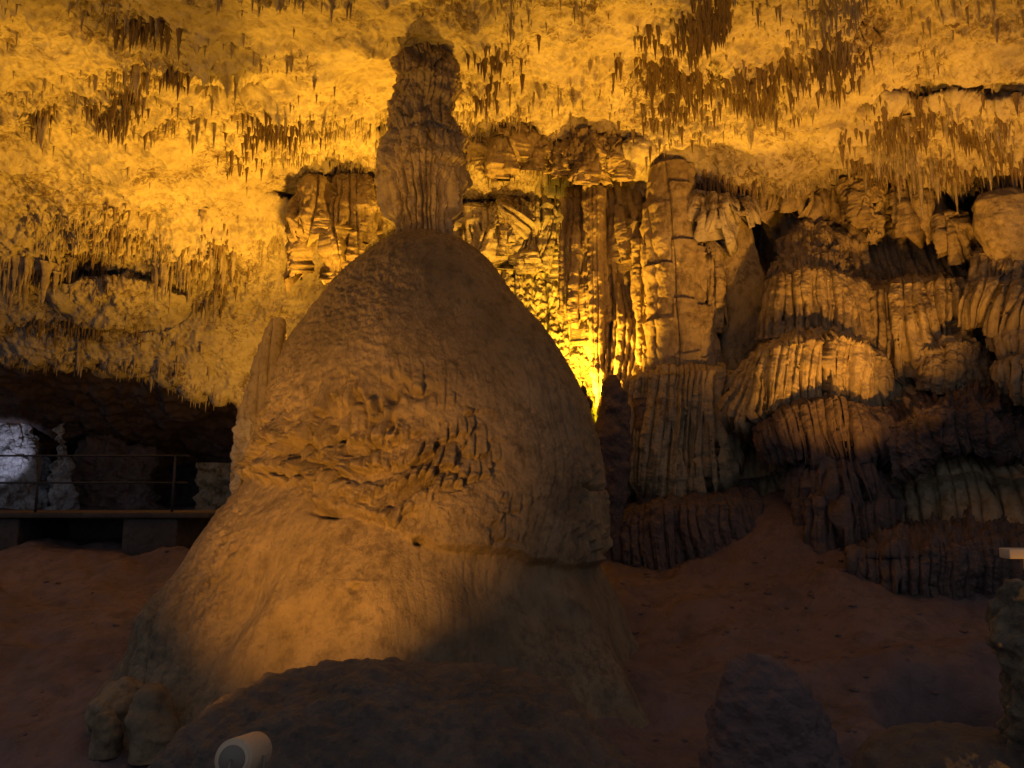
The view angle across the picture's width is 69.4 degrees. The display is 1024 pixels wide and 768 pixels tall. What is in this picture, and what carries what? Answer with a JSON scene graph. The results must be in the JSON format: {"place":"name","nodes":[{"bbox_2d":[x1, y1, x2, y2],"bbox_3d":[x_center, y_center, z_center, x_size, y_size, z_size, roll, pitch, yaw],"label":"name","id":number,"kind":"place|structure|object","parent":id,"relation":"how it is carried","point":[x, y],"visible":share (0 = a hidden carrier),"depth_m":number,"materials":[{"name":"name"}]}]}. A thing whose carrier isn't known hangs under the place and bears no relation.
{"place":"outdoors","nodes":[
{"label":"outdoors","id":0,"kind":"place"},
{"bbox_2d":[0,365,237,505],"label":"cavern wall","id":1,"kind":"structure","parent":0,"point":[132,411],"depth_m":27.30,"materials":[{"name":"stone"}]},
{"bbox_2d":[0,489,1003,767],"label":"ground","id":2,"kind":"structure","parent":0,"point":[896,687],"depth_m":9.41,"materials":[{"name":"soil"}]},
{"bbox_2d":[0,422,50,509],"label":"rock","id":3,"kind":"object","parent":2,"relation":"on","point":[19,439],"visible":0.65,"depth_m":27.30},
{"bbox_2d":[44,423,79,509],"bbox_3d":[-16.190,3.152,26.883,1.170,3.428,1.086,0,-8,0],"label":"rock","id":4,"kind":"object","parent":2,"relation":"on","point":[63,496],"visible":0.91,"depth_m":26.60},
{"bbox_2d":[88,706,123,759],"bbox_3d":[-3.892,3.327,7.107,0.307,0.452,0.314,0,-8,0],"label":"boulder","id":5,"kind":"object","parent":2,"relation":"on","point":[107,737],"visible":1,"depth_m":7.00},
{"bbox_2d":[0,510,215,555],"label":"walkway","id":6,"kind":"structure","parent":2,"relation":"on","point":[138,532],"depth_m":13.07,"materials":[{"name":"concrete"}]},
{"bbox_2d":[0,455,188,511],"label":"railing","id":7,"kind":"object","parent":6,"relation":"on","point":[173,483],"visible":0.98,"depth_m":13.19,"materials":[{"name":"black"}]},
{"bbox_2d":[84,676,144,734],"bbox_3d":[-3.965,3.325,7.572,0.737,0.608,0.573,0,-8,0],"label":"boulder","id":8,"kind":"object","parent":2,"relation":"on","point":[117,695],"visible":0.45,"depth_m":7.42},
{"bbox_2d":[71,433,164,509],"bbox_3d":[-14.969,3.515,28.250,3.902,3.248,2.336,0,-8,0],"label":"rock","id":9,"kind":"object","parent":2,"relation":"on","point":[123,496],"visible":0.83,"depth_m":27.65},
{"bbox_2d":[124,682,179,765],"bbox_3d":[-3.464,3.249,7.144,0.538,0.676,0.528,0,-8,0],"label":"boulder","id":10,"kind":"object","parent":2,"relation":"on","point":[151,721],"visible":0.91,"depth_m":6.99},
{"bbox_2d":[192,463,230,509],"bbox_3d":[-10.192,3.722,25.826,1.970,1.916,0.948,0,-8,0],"label":"rock","id":11,"kind":"object","parent":2,"relation":"on","point":[212,480],"visible":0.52,"depth_m":25.58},
{"bbox_2d":[229,418,254,494],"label":"side pillar","id":12,"kind":"structure","parent":2,"relation":"on","point":[243,430],"depth_m":12.76,"materials":[{"name":"stone"}]},
{"bbox_2d":[230,317,286,481],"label":"side pillar","id":13,"kind":"structure","parent":2,"relation":"on","point":[268,353],"depth_m":13.15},
{"bbox_2d":[91,228,648,750],"bbox_3d":[-1.276,1.525,8.932,8.745,8.488,6.563,0,-8,0],"label":"giant stalagmite","id":14,"kind":"object","parent":2,"relation":"on","point":[421,470],"visible":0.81,"depth_m":8.49,"materials":[{"name":"stone"}]},
{"bbox_2d":[374,41,472,234],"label":"cave column","id":15,"kind":"structure","parent":14,"relation":"on","point":[422,179],"depth_m":11.45,"materials":[{"name":"stone"}]},
{"bbox_2d":[147,657,634,767],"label":"foreground mound","id":16,"kind":"object","parent":2,"relation":"on","point":[392,712],"visible":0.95,"depth_m":4.36,"materials":[{"name":"stone"}]},
{"bbox_2d":[214,731,271,767],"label":"floodlight","id":17,"kind":"object","parent":16,"relation":"on","point":[251,749],"visible":1,"depth_m":3.42,"materials":[{"name":"beige"}]},
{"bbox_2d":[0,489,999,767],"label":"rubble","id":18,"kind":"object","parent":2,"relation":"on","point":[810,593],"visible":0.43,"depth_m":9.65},
{"bbox_2d":[594,375,631,560],"bbox_3d":[1.692,1.494,12.493,0.708,3.349,0.615,0,-8,0],"label":"stalagmite","id":19,"kind":"object","parent":2,"relation":"on","point":[612,426],"visible":0.65,"depth_m":12.33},
{"bbox_2d":[581,381,593,422],"bbox_3d":[1.279,0.660,12.942,0.423,1.437,0.381,-4,-9,23],"label":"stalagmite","id":20,"kind":"object","parent":19,"relation":"attached to","point":[584,391],"visible":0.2,"depth_m":12.95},
{"bbox_2d":[606,478,765,572],"bbox_3d":[3.152,2.590,13.265,3.315,1.956,3.045,0,-8,0],"label":"dark flowstone","id":21,"kind":"object","parent":2,"relation":"on","point":[661,534],"visible":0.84,"depth_m":12.06,"materials":[{"name":"stone"}]},
{"bbox_2d":[632,397,658,504],"bbox_3d":[2.529,1.194,13.252,0.842,1.914,0.579,0,-8,0],"label":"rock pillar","id":22,"kind":"object","parent":21,"relation":"on","point":[639,405],"visible":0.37,"depth_m":13.21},
{"bbox_2d":[623,362,744,508],"bbox_3d":[3.154,0.967,14.201,2.850,3.277,2.735,0,-8,0],"label":"fluted skirt","id":23,"kind":"object","parent":21,"relation":"on","point":[694,447],"visible":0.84,"depth_m":13.03,"materials":[{"name":"stone"}]},
{"bbox_2d":[698,652,851,767],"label":"foreground stalagmite","id":24,"kind":"object","parent":2,"relation":"on","point":[765,710],"visible":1,"depth_m":5.79,"materials":[{"name":"stone"}]},
{"bbox_2d":[791,489,907,554],"bbox_3d":[5.803,2.589,12.594,1.731,1.762,3.548,-4,-9,27],"label":"dark flowstone","id":25,"kind":"object","parent":2,"relation":"on","point":[841,522],"visible":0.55,"depth_m":11.37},
{"bbox_2d":[783,455,902,508],"bbox_3d":[5.864,1.775,12.926,1.741,1.312,3.502,-5,-10,30],"label":"dark flowstone","id":26,"kind":"object","parent":25,"relation":"on","point":[831,479],"visible":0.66,"depth_m":11.64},
{"bbox_2d":[844,506,1023,600],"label":"dark flowstone","id":27,"kind":"object","parent":2,"relation":"on","point":[957,559],"visible":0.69,"depth_m":10.34,"materials":[{"name":"stone"}]},
{"bbox_2d":[850,721,1023,767],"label":"foreground ledge","id":28,"kind":"object","parent":2,"relation":"on","point":[939,744],"visible":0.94,"depth_m":4.05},
{"bbox_2d":[985,578,1023,765],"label":"edge rock","id":29,"kind":"object","parent":2,"relation":"on","point":[1004,615],"visible":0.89,"depth_m":3.97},
{"bbox_2d":[999,548,1023,580],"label":"wall lamp","id":30,"kind":"object","parent":29,"relation":"on","point":[1012,553],"visible":1,"depth_m":4.46,"materials":[{"name":"beige"}]},
{"bbox_2d":[0,0,1023,406],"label":"ceiling","id":31,"kind":"structure","parent":0,"point":[326,52],"depth_m":12.91,"materials":[{"name":"stone"}]},
{"bbox_2d":[2,263,7,297],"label":"stalactite","id":32,"kind":"object","parent":31,"relation":"hanging from","point":[4,278],"visible":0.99,"depth_m":16.51},
{"bbox_2d":[5,268,11,303],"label":"stalactite","id":33,"kind":"object","parent":31,"relation":"hanging from","point":[8,287],"visible":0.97,"depth_m":16.54},
{"bbox_2d":[11,255,20,293],"bbox_3d":[-11.123,-2.423,16.576,0.283,0.904,0.310,1,-8,-8],"label":"stalactite","id":34,"kind":"object","parent":31,"relation":"hanging from","point":[15,259],"visible":0.98,"depth_m":16.54},
{"bbox_2d":[17,257,23,299],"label":"stalactite","id":35,"kind":"object","parent":31,"relation":"hanging from","point":[20,278],"visible":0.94,"depth_m":16.58},
{"bbox_2d":[23,255,30,284],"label":"stalactite","id":36,"kind":"object","parent":31,"relation":"hanging from","point":[26,261],"visible":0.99,"depth_m":16.57},
{"bbox_2d":[22,276,31,310],"bbox_3d":[-11.048,-2.039,16.738,0.217,0.815,0.235,-6,-10,36],"label":"stalactite","id":37,"kind":"object","parent":31,"relation":"hanging from","point":[25,288],"visible":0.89,"depth_m":16.71},
{"bbox_2d":[29,256,33,280],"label":"stalactite","id":38,"kind":"object","parent":31,"relation":"hanging from","point":[31,266],"visible":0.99,"depth_m":16.66},
{"bbox_2d":[37,108,56,149],"bbox_3d":[-8.146,-4.386,12.806,0.414,0.750,0.374,6,-10,-35],"label":"stalactite","id":39,"kind":"object","parent":31,"relation":"hanging from","point":[43,130],"visible":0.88,"depth_m":12.75},
{"bbox_2d":[39,260,56,305],"bbox_3d":[-10.592,-2.244,16.751,0.344,1.031,0.378,-6,-10,36],"label":"stalactite","id":40,"kind":"object","parent":31,"relation":"hanging from","point":[47,267],"visible":1,"depth_m":16.70},
{"bbox_2d":[52,271,60,296],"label":"stalactite","id":41,"kind":"object","parent":31,"relation":"hanging from","point":[55,278],"visible":1,"depth_m":16.85},
{"bbox_2d":[60,258,65,286],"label":"stalactite","id":42,"kind":"object","parent":31,"relation":"hanging from","point":[62,269],"visible":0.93,"depth_m":17.13},
{"bbox_2d":[65,257,76,283],"bbox_3d":[-10.310,-2.590,17.232,0.271,0.701,0.245,-4,-9,27],"label":"stalactite","id":43,"kind":"object","parent":31,"relation":"hanging from","point":[71,260],"visible":1,"depth_m":17.23},
{"bbox_2d":[72,260,77,281],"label":"stalactite","id":44,"kind":"object","parent":31,"relation":"hanging from","point":[74,270],"visible":0.59,"depth_m":17.48},
{"bbox_2d":[76,340,80,365],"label":"stalactite","id":45,"kind":"object","parent":31,"relation":"hanging from","point":[78,344],"visible":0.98,"depth_m":18.61},
{"bbox_2d":[125,232,134,260],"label":"stalactite","id":46,"kind":"object","parent":31,"relation":"hanging from","point":[128,243],"visible":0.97,"depth_m":16.63},
{"bbox_2d":[133,64,142,101],"bbox_3d":[-5.726,-4.618,11.290,0.189,0.695,0.184,3,-9,-19],"label":"stalactite","id":47,"kind":"object","parent":31,"relation":"hanging from","point":[137,69],"visible":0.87,"depth_m":11.25},
{"bbox_2d":[152,263,158,301],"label":"stalactite","id":48,"kind":"object","parent":31,"relation":"hanging from","point":[156,278],"visible":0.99,"depth_m":17.51},
{"bbox_2d":[154,17,161,42],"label":"stalactite","id":49,"kind":"object","parent":31,"relation":"hanging from","point":[157,24],"visible":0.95,"depth_m":10.12},
{"bbox_2d":[155,358,161,378],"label":"stalactite","id":50,"kind":"object","parent":31,"relation":"hanging from","point":[158,363],"visible":1,"depth_m":19.27},
{"bbox_2d":[159,261,170,300],"bbox_3d":[-8.217,-2.415,17.517,0.259,0.933,0.267,0,-8,-1],"label":"stalactite","id":51,"kind":"object","parent":31,"relation":"hanging from","point":[165,271],"visible":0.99,"depth_m":17.47},
{"bbox_2d":[169,268,172,305],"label":"stalactite","id":52,"kind":"object","parent":31,"relation":"hanging from","point":[170,286],"visible":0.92,"depth_m":17.76},
{"bbox_2d":[183,264,187,290],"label":"stalactite","id":53,"kind":"object","parent":31,"relation":"hanging from","point":[184,275],"visible":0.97,"depth_m":17.61},
{"bbox_2d":[185,266,190,289],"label":"stalactite","id":54,"kind":"object","parent":31,"relation":"hanging from","point":[188,269],"visible":0.99,"depth_m":17.63},
{"bbox_2d":[191,135,195,154],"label":"stalactite","id":55,"kind":"object","parent":31,"relation":"hanging from","point":[193,140],"visible":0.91,"depth_m":14.29},
{"bbox_2d":[195,117,201,144],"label":"stalactite","id":56,"kind":"object","parent":31,"relation":"hanging from","point":[197,125],"visible":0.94,"depth_m":13.24},
{"bbox_2d":[197,206,208,222],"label":"stalactite","id":57,"kind":"object","parent":31,"relation":"hanging from","point":[203,212],"visible":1,"depth_m":16.62},
{"bbox_2d":[203,297,209,326],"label":"stalactite","id":58,"kind":"object","parent":31,"relation":"hanging from","point":[206,305],"visible":1,"depth_m":18.60},
{"bbox_2d":[208,249,213,274],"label":"stalactite","id":59,"kind":"object","parent":31,"relation":"hanging from","point":[211,258],"visible":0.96,"depth_m":17.34},
{"bbox_2d":[212,123,216,147],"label":"stalactite","id":60,"kind":"object","parent":31,"relation":"hanging from","point":[214,128],"visible":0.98,"depth_m":13.46},
{"bbox_2d":[211,289,218,321],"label":"stalactite","id":61,"kind":"object","parent":31,"relation":"hanging from","point":[215,300],"visible":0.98,"depth_m":18.48},
{"bbox_2d":[219,247,225,274],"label":"stalactite","id":62,"kind":"object","parent":31,"relation":"hanging from","point":[221,262],"visible":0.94,"depth_m":17.47},
{"bbox_2d":[221,254,227,293],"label":"stalactite","id":63,"kind":"object","parent":31,"relation":"hanging from","point":[224,269],"visible":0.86,"depth_m":17.73},
{"bbox_2d":[230,251,236,285],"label":"stalactite","id":64,"kind":"object","parent":31,"relation":"hanging from","point":[233,269],"visible":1,"depth_m":17.58},
{"bbox_2d":[234,77,238,104],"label":"stalactite","id":65,"kind":"object","parent":31,"relation":"hanging from","point":[235,88],"visible":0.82,"depth_m":11.90},
{"bbox_2d":[283,169,386,291],"bbox_3d":[-4.068,-3.777,17.002,2.572,4.074,2.668,0,-8,0],"label":"hanging drapery","id":66,"kind":"object","parent":31,"relation":"hanging from","point":[338,216],"visible":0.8,"depth_m":15.95,"materials":[{"name":"stone"}]},
{"bbox_2d":[453,194,563,280],"bbox_3d":[0.566,-3.623,18.249,4.726,3.416,2.716,0,-8,0],"label":"hanging drapery","id":67,"kind":"object","parent":31,"relation":"hanging from","point":[507,232],"visible":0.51,"depth_m":17.19,"materials":[{"name":"stone"}]},
{"bbox_2d":[465,122,553,182],"bbox_3d":[-0.034,-5.079,15.835,2.121,2.377,2.762,0,-8,0],"label":"hanging drapery","id":68,"kind":"object","parent":31,"relation":"hanging from","point":[501,153],"visible":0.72,"depth_m":14.63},
{"bbox_2d":[0,0,1023,348],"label":"brown stalactites","id":69,"kind":"object","parent":31,"relation":"attached to","point":[708,28],"visible":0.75,"depth_m":12.15,"materials":[{"name":"stone"}]},
{"bbox_2d":[0,0,1023,411],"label":"stalactites","id":70,"kind":"object","parent":31,"relation":"attached to","point":[852,12],"visible":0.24,"depth_m":13.04,"materials":[{"name":"stone"}]},
{"bbox_2d":[557,185,618,360],"bbox_3d":[1.829,-2.685,16.512,1.734,4.642,2.380,0,-8,0],"label":"hanging drapery","id":71,"kind":"object","parent":31,"relation":"hanging from","point":[572,281],"visible":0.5,"depth_m":15.47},
{"bbox_2d":[543,125,635,189],"bbox_3d":[1.882,-4.927,15.717,2.612,2.351,2.605,0,-8,0],"label":"hanging drapery","id":72,"kind":"object","parent":31,"relation":"hanging from","point":[586,157],"visible":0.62,"depth_m":14.62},
{"bbox_2d":[606,201,645,287],"bbox_3d":[2.645,-2.860,16.359,1.414,3.355,2.326,0,-8,0],"label":"hanging drapery","id":73,"kind":"object","parent":31,"relation":"hanging from","point":[626,226],"visible":0.47,"depth_m":15.36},
{"bbox_2d":[861,168,867,195],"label":"stalactite","id":74,"kind":"object","parent":31,"relation":"hanging from","point":[865,183],"visible":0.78,"depth_m":13.43},
{"bbox_2d":[870,134,875,161],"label":"stalactite","id":75,"kind":"object","parent":31,"relation":"hanging from","point":[872,139],"visible":1,"depth_m":12.26},
{"bbox_2d":[901,142,905,162],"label":"stalactite","id":76,"kind":"object","parent":31,"relation":"hanging from","point":[903,150],"visible":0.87,"depth_m":12.36},
{"bbox_2d":[902,115,910,141],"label":"stalactite","id":77,"kind":"object","parent":31,"relation":"hanging from","point":[906,122],"visible":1,"depth_m":11.66},
{"bbox_2d":[905,137,909,164],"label":"stalactite","id":78,"kind":"object","parent":31,"relation":"hanging from","point":[907,149],"visible":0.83,"depth_m":12.34},
{"bbox_2d":[908,178,911,202],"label":"stalactite","id":79,"kind":"object","parent":31,"relation":"hanging from","point":[910,186],"visible":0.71,"depth_m":13.49},
{"bbox_2d":[909,147,914,183],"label":"stalactite","id":80,"kind":"object","parent":31,"relation":"hanging from","point":[912,158],"visible":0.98,"depth_m":12.35},
{"bbox_2d":[915,173,923,217],"bbox_3d":[7.134,-3.369,12.901,0.182,1.002,0.188,4,-9,-26],"label":"stalactite","id":81,"kind":"object","parent":31,"relation":"hanging from","point":[919,193],"visible":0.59,"depth_m":12.86},
{"bbox_2d":[916,164,924,199],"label":"stalactite","id":82,"kind":"object","parent":31,"relation":"hanging from","point":[920,173],"visible":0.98,"depth_m":12.62},
{"bbox_2d":[927,155,933,186],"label":"stalactite","id":83,"kind":"object","parent":31,"relation":"hanging from","point":[930,163],"visible":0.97,"depth_m":12.43},
{"bbox_2d":[933,169,939,202],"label":"stalactite","id":84,"kind":"object","parent":31,"relation":"hanging from","point":[936,181],"visible":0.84,"depth_m":12.61},
{"bbox_2d":[940,118,948,144],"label":"stalactite","id":85,"kind":"object","parent":31,"relation":"hanging from","point":[945,127],"visible":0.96,"depth_m":11.33},
{"bbox_2d":[952,178,957,212],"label":"stalactite","id":86,"kind":"object","parent":31,"relation":"hanging from","point":[955,188],"visible":0.88,"depth_m":13.22},
{"bbox_2d":[984,161,992,190],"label":"stalactite","id":87,"kind":"object","parent":31,"relation":"hanging from","point":[989,169],"visible":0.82,"depth_m":12.10},
{"bbox_2d":[991,17,999,42],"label":"stalactite","id":88,"kind":"object","parent":31,"relation":"hanging from","point":[995,26],"visible":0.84,"depth_m":9.38},
{"bbox_2d":[993,124,999,146],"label":"stalactite","id":89,"kind":"object","parent":31,"relation":"hanging from","point":[996,132],"visible":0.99,"depth_m":10.95},
{"bbox_2d":[462,199,597,423],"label":"cave wall","id":90,"kind":"structure","parent":0,"point":[537,295],"depth_m":17.40,"materials":[{"name":"stone"}]},
{"bbox_2d":[597,180,1023,525],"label":"cave wall","id":91,"kind":"structure","parent":0,"point":[987,489],"depth_m":13.91,"materials":[{"name":"stone"}]},
{"bbox_2d":[581,185,606,407],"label":"thin pillar","id":92,"kind":"structure","parent":91,"relation":"attached to","point":[593,200],"depth_m":15.23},
{"bbox_2d":[630,238,646,370],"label":"slim column","id":93,"kind":"structure","parent":91,"relation":"attached to","point":[637,291],"depth_m":15.00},
{"bbox_2d":[640,159,721,370],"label":"broad pillar","id":94,"kind":"structure","parent":91,"relation":"attached to","point":[678,326],"depth_m":14.14,"materials":[{"name":"stone"}]},
{"bbox_2d":[698,241,729,336],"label":"fluted column","id":95,"kind":"structure","parent":94,"relation":"attached to","point":[713,283],"depth_m":14.20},
{"bbox_2d":[687,189,760,256],"bbox_3d":[4.364,-3.229,15.144,1.463,1.879,2.682,-3,-9,22],"label":"stalactite curtain","id":96,"kind":"object","parent":91,"relation":"hanging from","point":[715,217],"visible":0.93,"depth_m":14.09,"materials":[{"name":"stone"}]},
{"bbox_2d":[720,220,767,369],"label":"leaning slab","id":97,"kind":"structure","parent":91,"relation":"attached to","point":[746,279],"depth_m":14.47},
{"bbox_2d":[755,185,841,226],"bbox_3d":[6.006,-3.930,15.726,2.770,1.855,2.406,0,-8,0],"label":"stalactite curtain","id":98,"kind":"object","parent":91,"relation":"hanging from","point":[817,204],"visible":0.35,"depth_m":14.66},
{"bbox_2d":[717,325,901,439],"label":"flowstone cascade","id":99,"kind":"object","parent":91,"relation":"attached to","point":[768,378],"visible":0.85,"depth_m":12.43,"materials":[{"name":"stone"}]},
{"bbox_2d":[765,235,856,277],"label":"flowstone cascade","id":100,"kind":"object","parent":91,"relation":"attached to","point":[808,252],"visible":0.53,"depth_m":14.03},
{"bbox_2d":[773,215,852,254],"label":"flowstone cascade","id":101,"kind":"object","parent":91,"relation":"attached to","point":[828,234],"visible":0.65,"depth_m":14.46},
{"bbox_2d":[755,264,887,347],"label":"flowstone cascade","id":102,"kind":"object","parent":91,"relation":"attached to","point":[806,296],"visible":0.67,"depth_m":13.31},
{"bbox_2d":[751,394,899,473],"bbox_3d":[5.781,0.898,13.444,2.674,1.686,3.903,-3,-9,19],"label":"dark flowstone","id":103,"kind":"object","parent":91,"relation":"attached to","point":[814,431],"visible":0.86,"depth_m":11.85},
{"bbox_2d":[834,172,891,244],"bbox_3d":[7.423,-3.663,15.396,1.168,2.265,3.084,-4,-9,28],"label":"hanging rock","id":104,"kind":"object","parent":91,"relation":"attached to","point":[870,210],"visible":0.83,"depth_m":14.19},
{"bbox_2d":[889,180,946,248],"bbox_3d":[8.209,-3.473,14.803,0.960,2.174,2.945,-5,-10,33],"label":"hanging drapery","id":105,"kind":"object","parent":91,"relation":"hanging from","point":[911,223],"visible":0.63,"depth_m":13.64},
{"bbox_2d":[869,270,986,386],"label":"flowstone cascade","id":106,"kind":"object","parent":91,"relation":"attached to","point":[912,314],"visible":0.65,"depth_m":12.84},
{"bbox_2d":[914,329,993,395],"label":"flowstone cascade","id":107,"kind":"object","parent":91,"relation":"attached to","point":[958,359],"visible":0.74,"depth_m":12.24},
{"bbox_2d":[886,377,1023,485],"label":"dark flowstone","id":108,"kind":"object","parent":91,"relation":"attached to","point":[978,420],"visible":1,"depth_m":11.53,"materials":[{"name":"stone"}]},
{"bbox_2d":[930,209,981,269],"bbox_3d":[8.607,-2.769,14.172,0.849,1.696,2.624,-6,-10,35],"label":"rock fin","id":109,"kind":"object","parent":91,"relation":"attached to","point":[954,239],"visible":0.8,"depth_m":13.20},
{"bbox_2d":[957,273,1023,337],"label":"flowstone cascade","id":110,"kind":"object","parent":91,"relation":"attached to","point":[990,305],"visible":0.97,"depth_m":11.91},
{"bbox_2d":[966,246,1023,284],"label":"flowstone cascade","id":111,"kind":"object","parent":91,"relation":"attached to","point":[982,264],"visible":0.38,"depth_m":12.33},
{"bbox_2d":[971,187,1023,261],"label":"sloping slab","id":112,"kind":"structure","parent":111,"relation":"on","point":[998,224],"depth_m":12.15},
{"bbox_2d":[985,325,1023,360],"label":"flowstone cascade","id":113,"kind":"object","parent":91,"relation":"attached to","point":[1004,345],"visible":0.58,"depth_m":11.56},
{"bbox_2d":[989,354,1023,406],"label":"flowstone cascade","id":114,"kind":"object","parent":91,"relation":"attached to","point":[1007,375],"visible":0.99,"depth_m":11.33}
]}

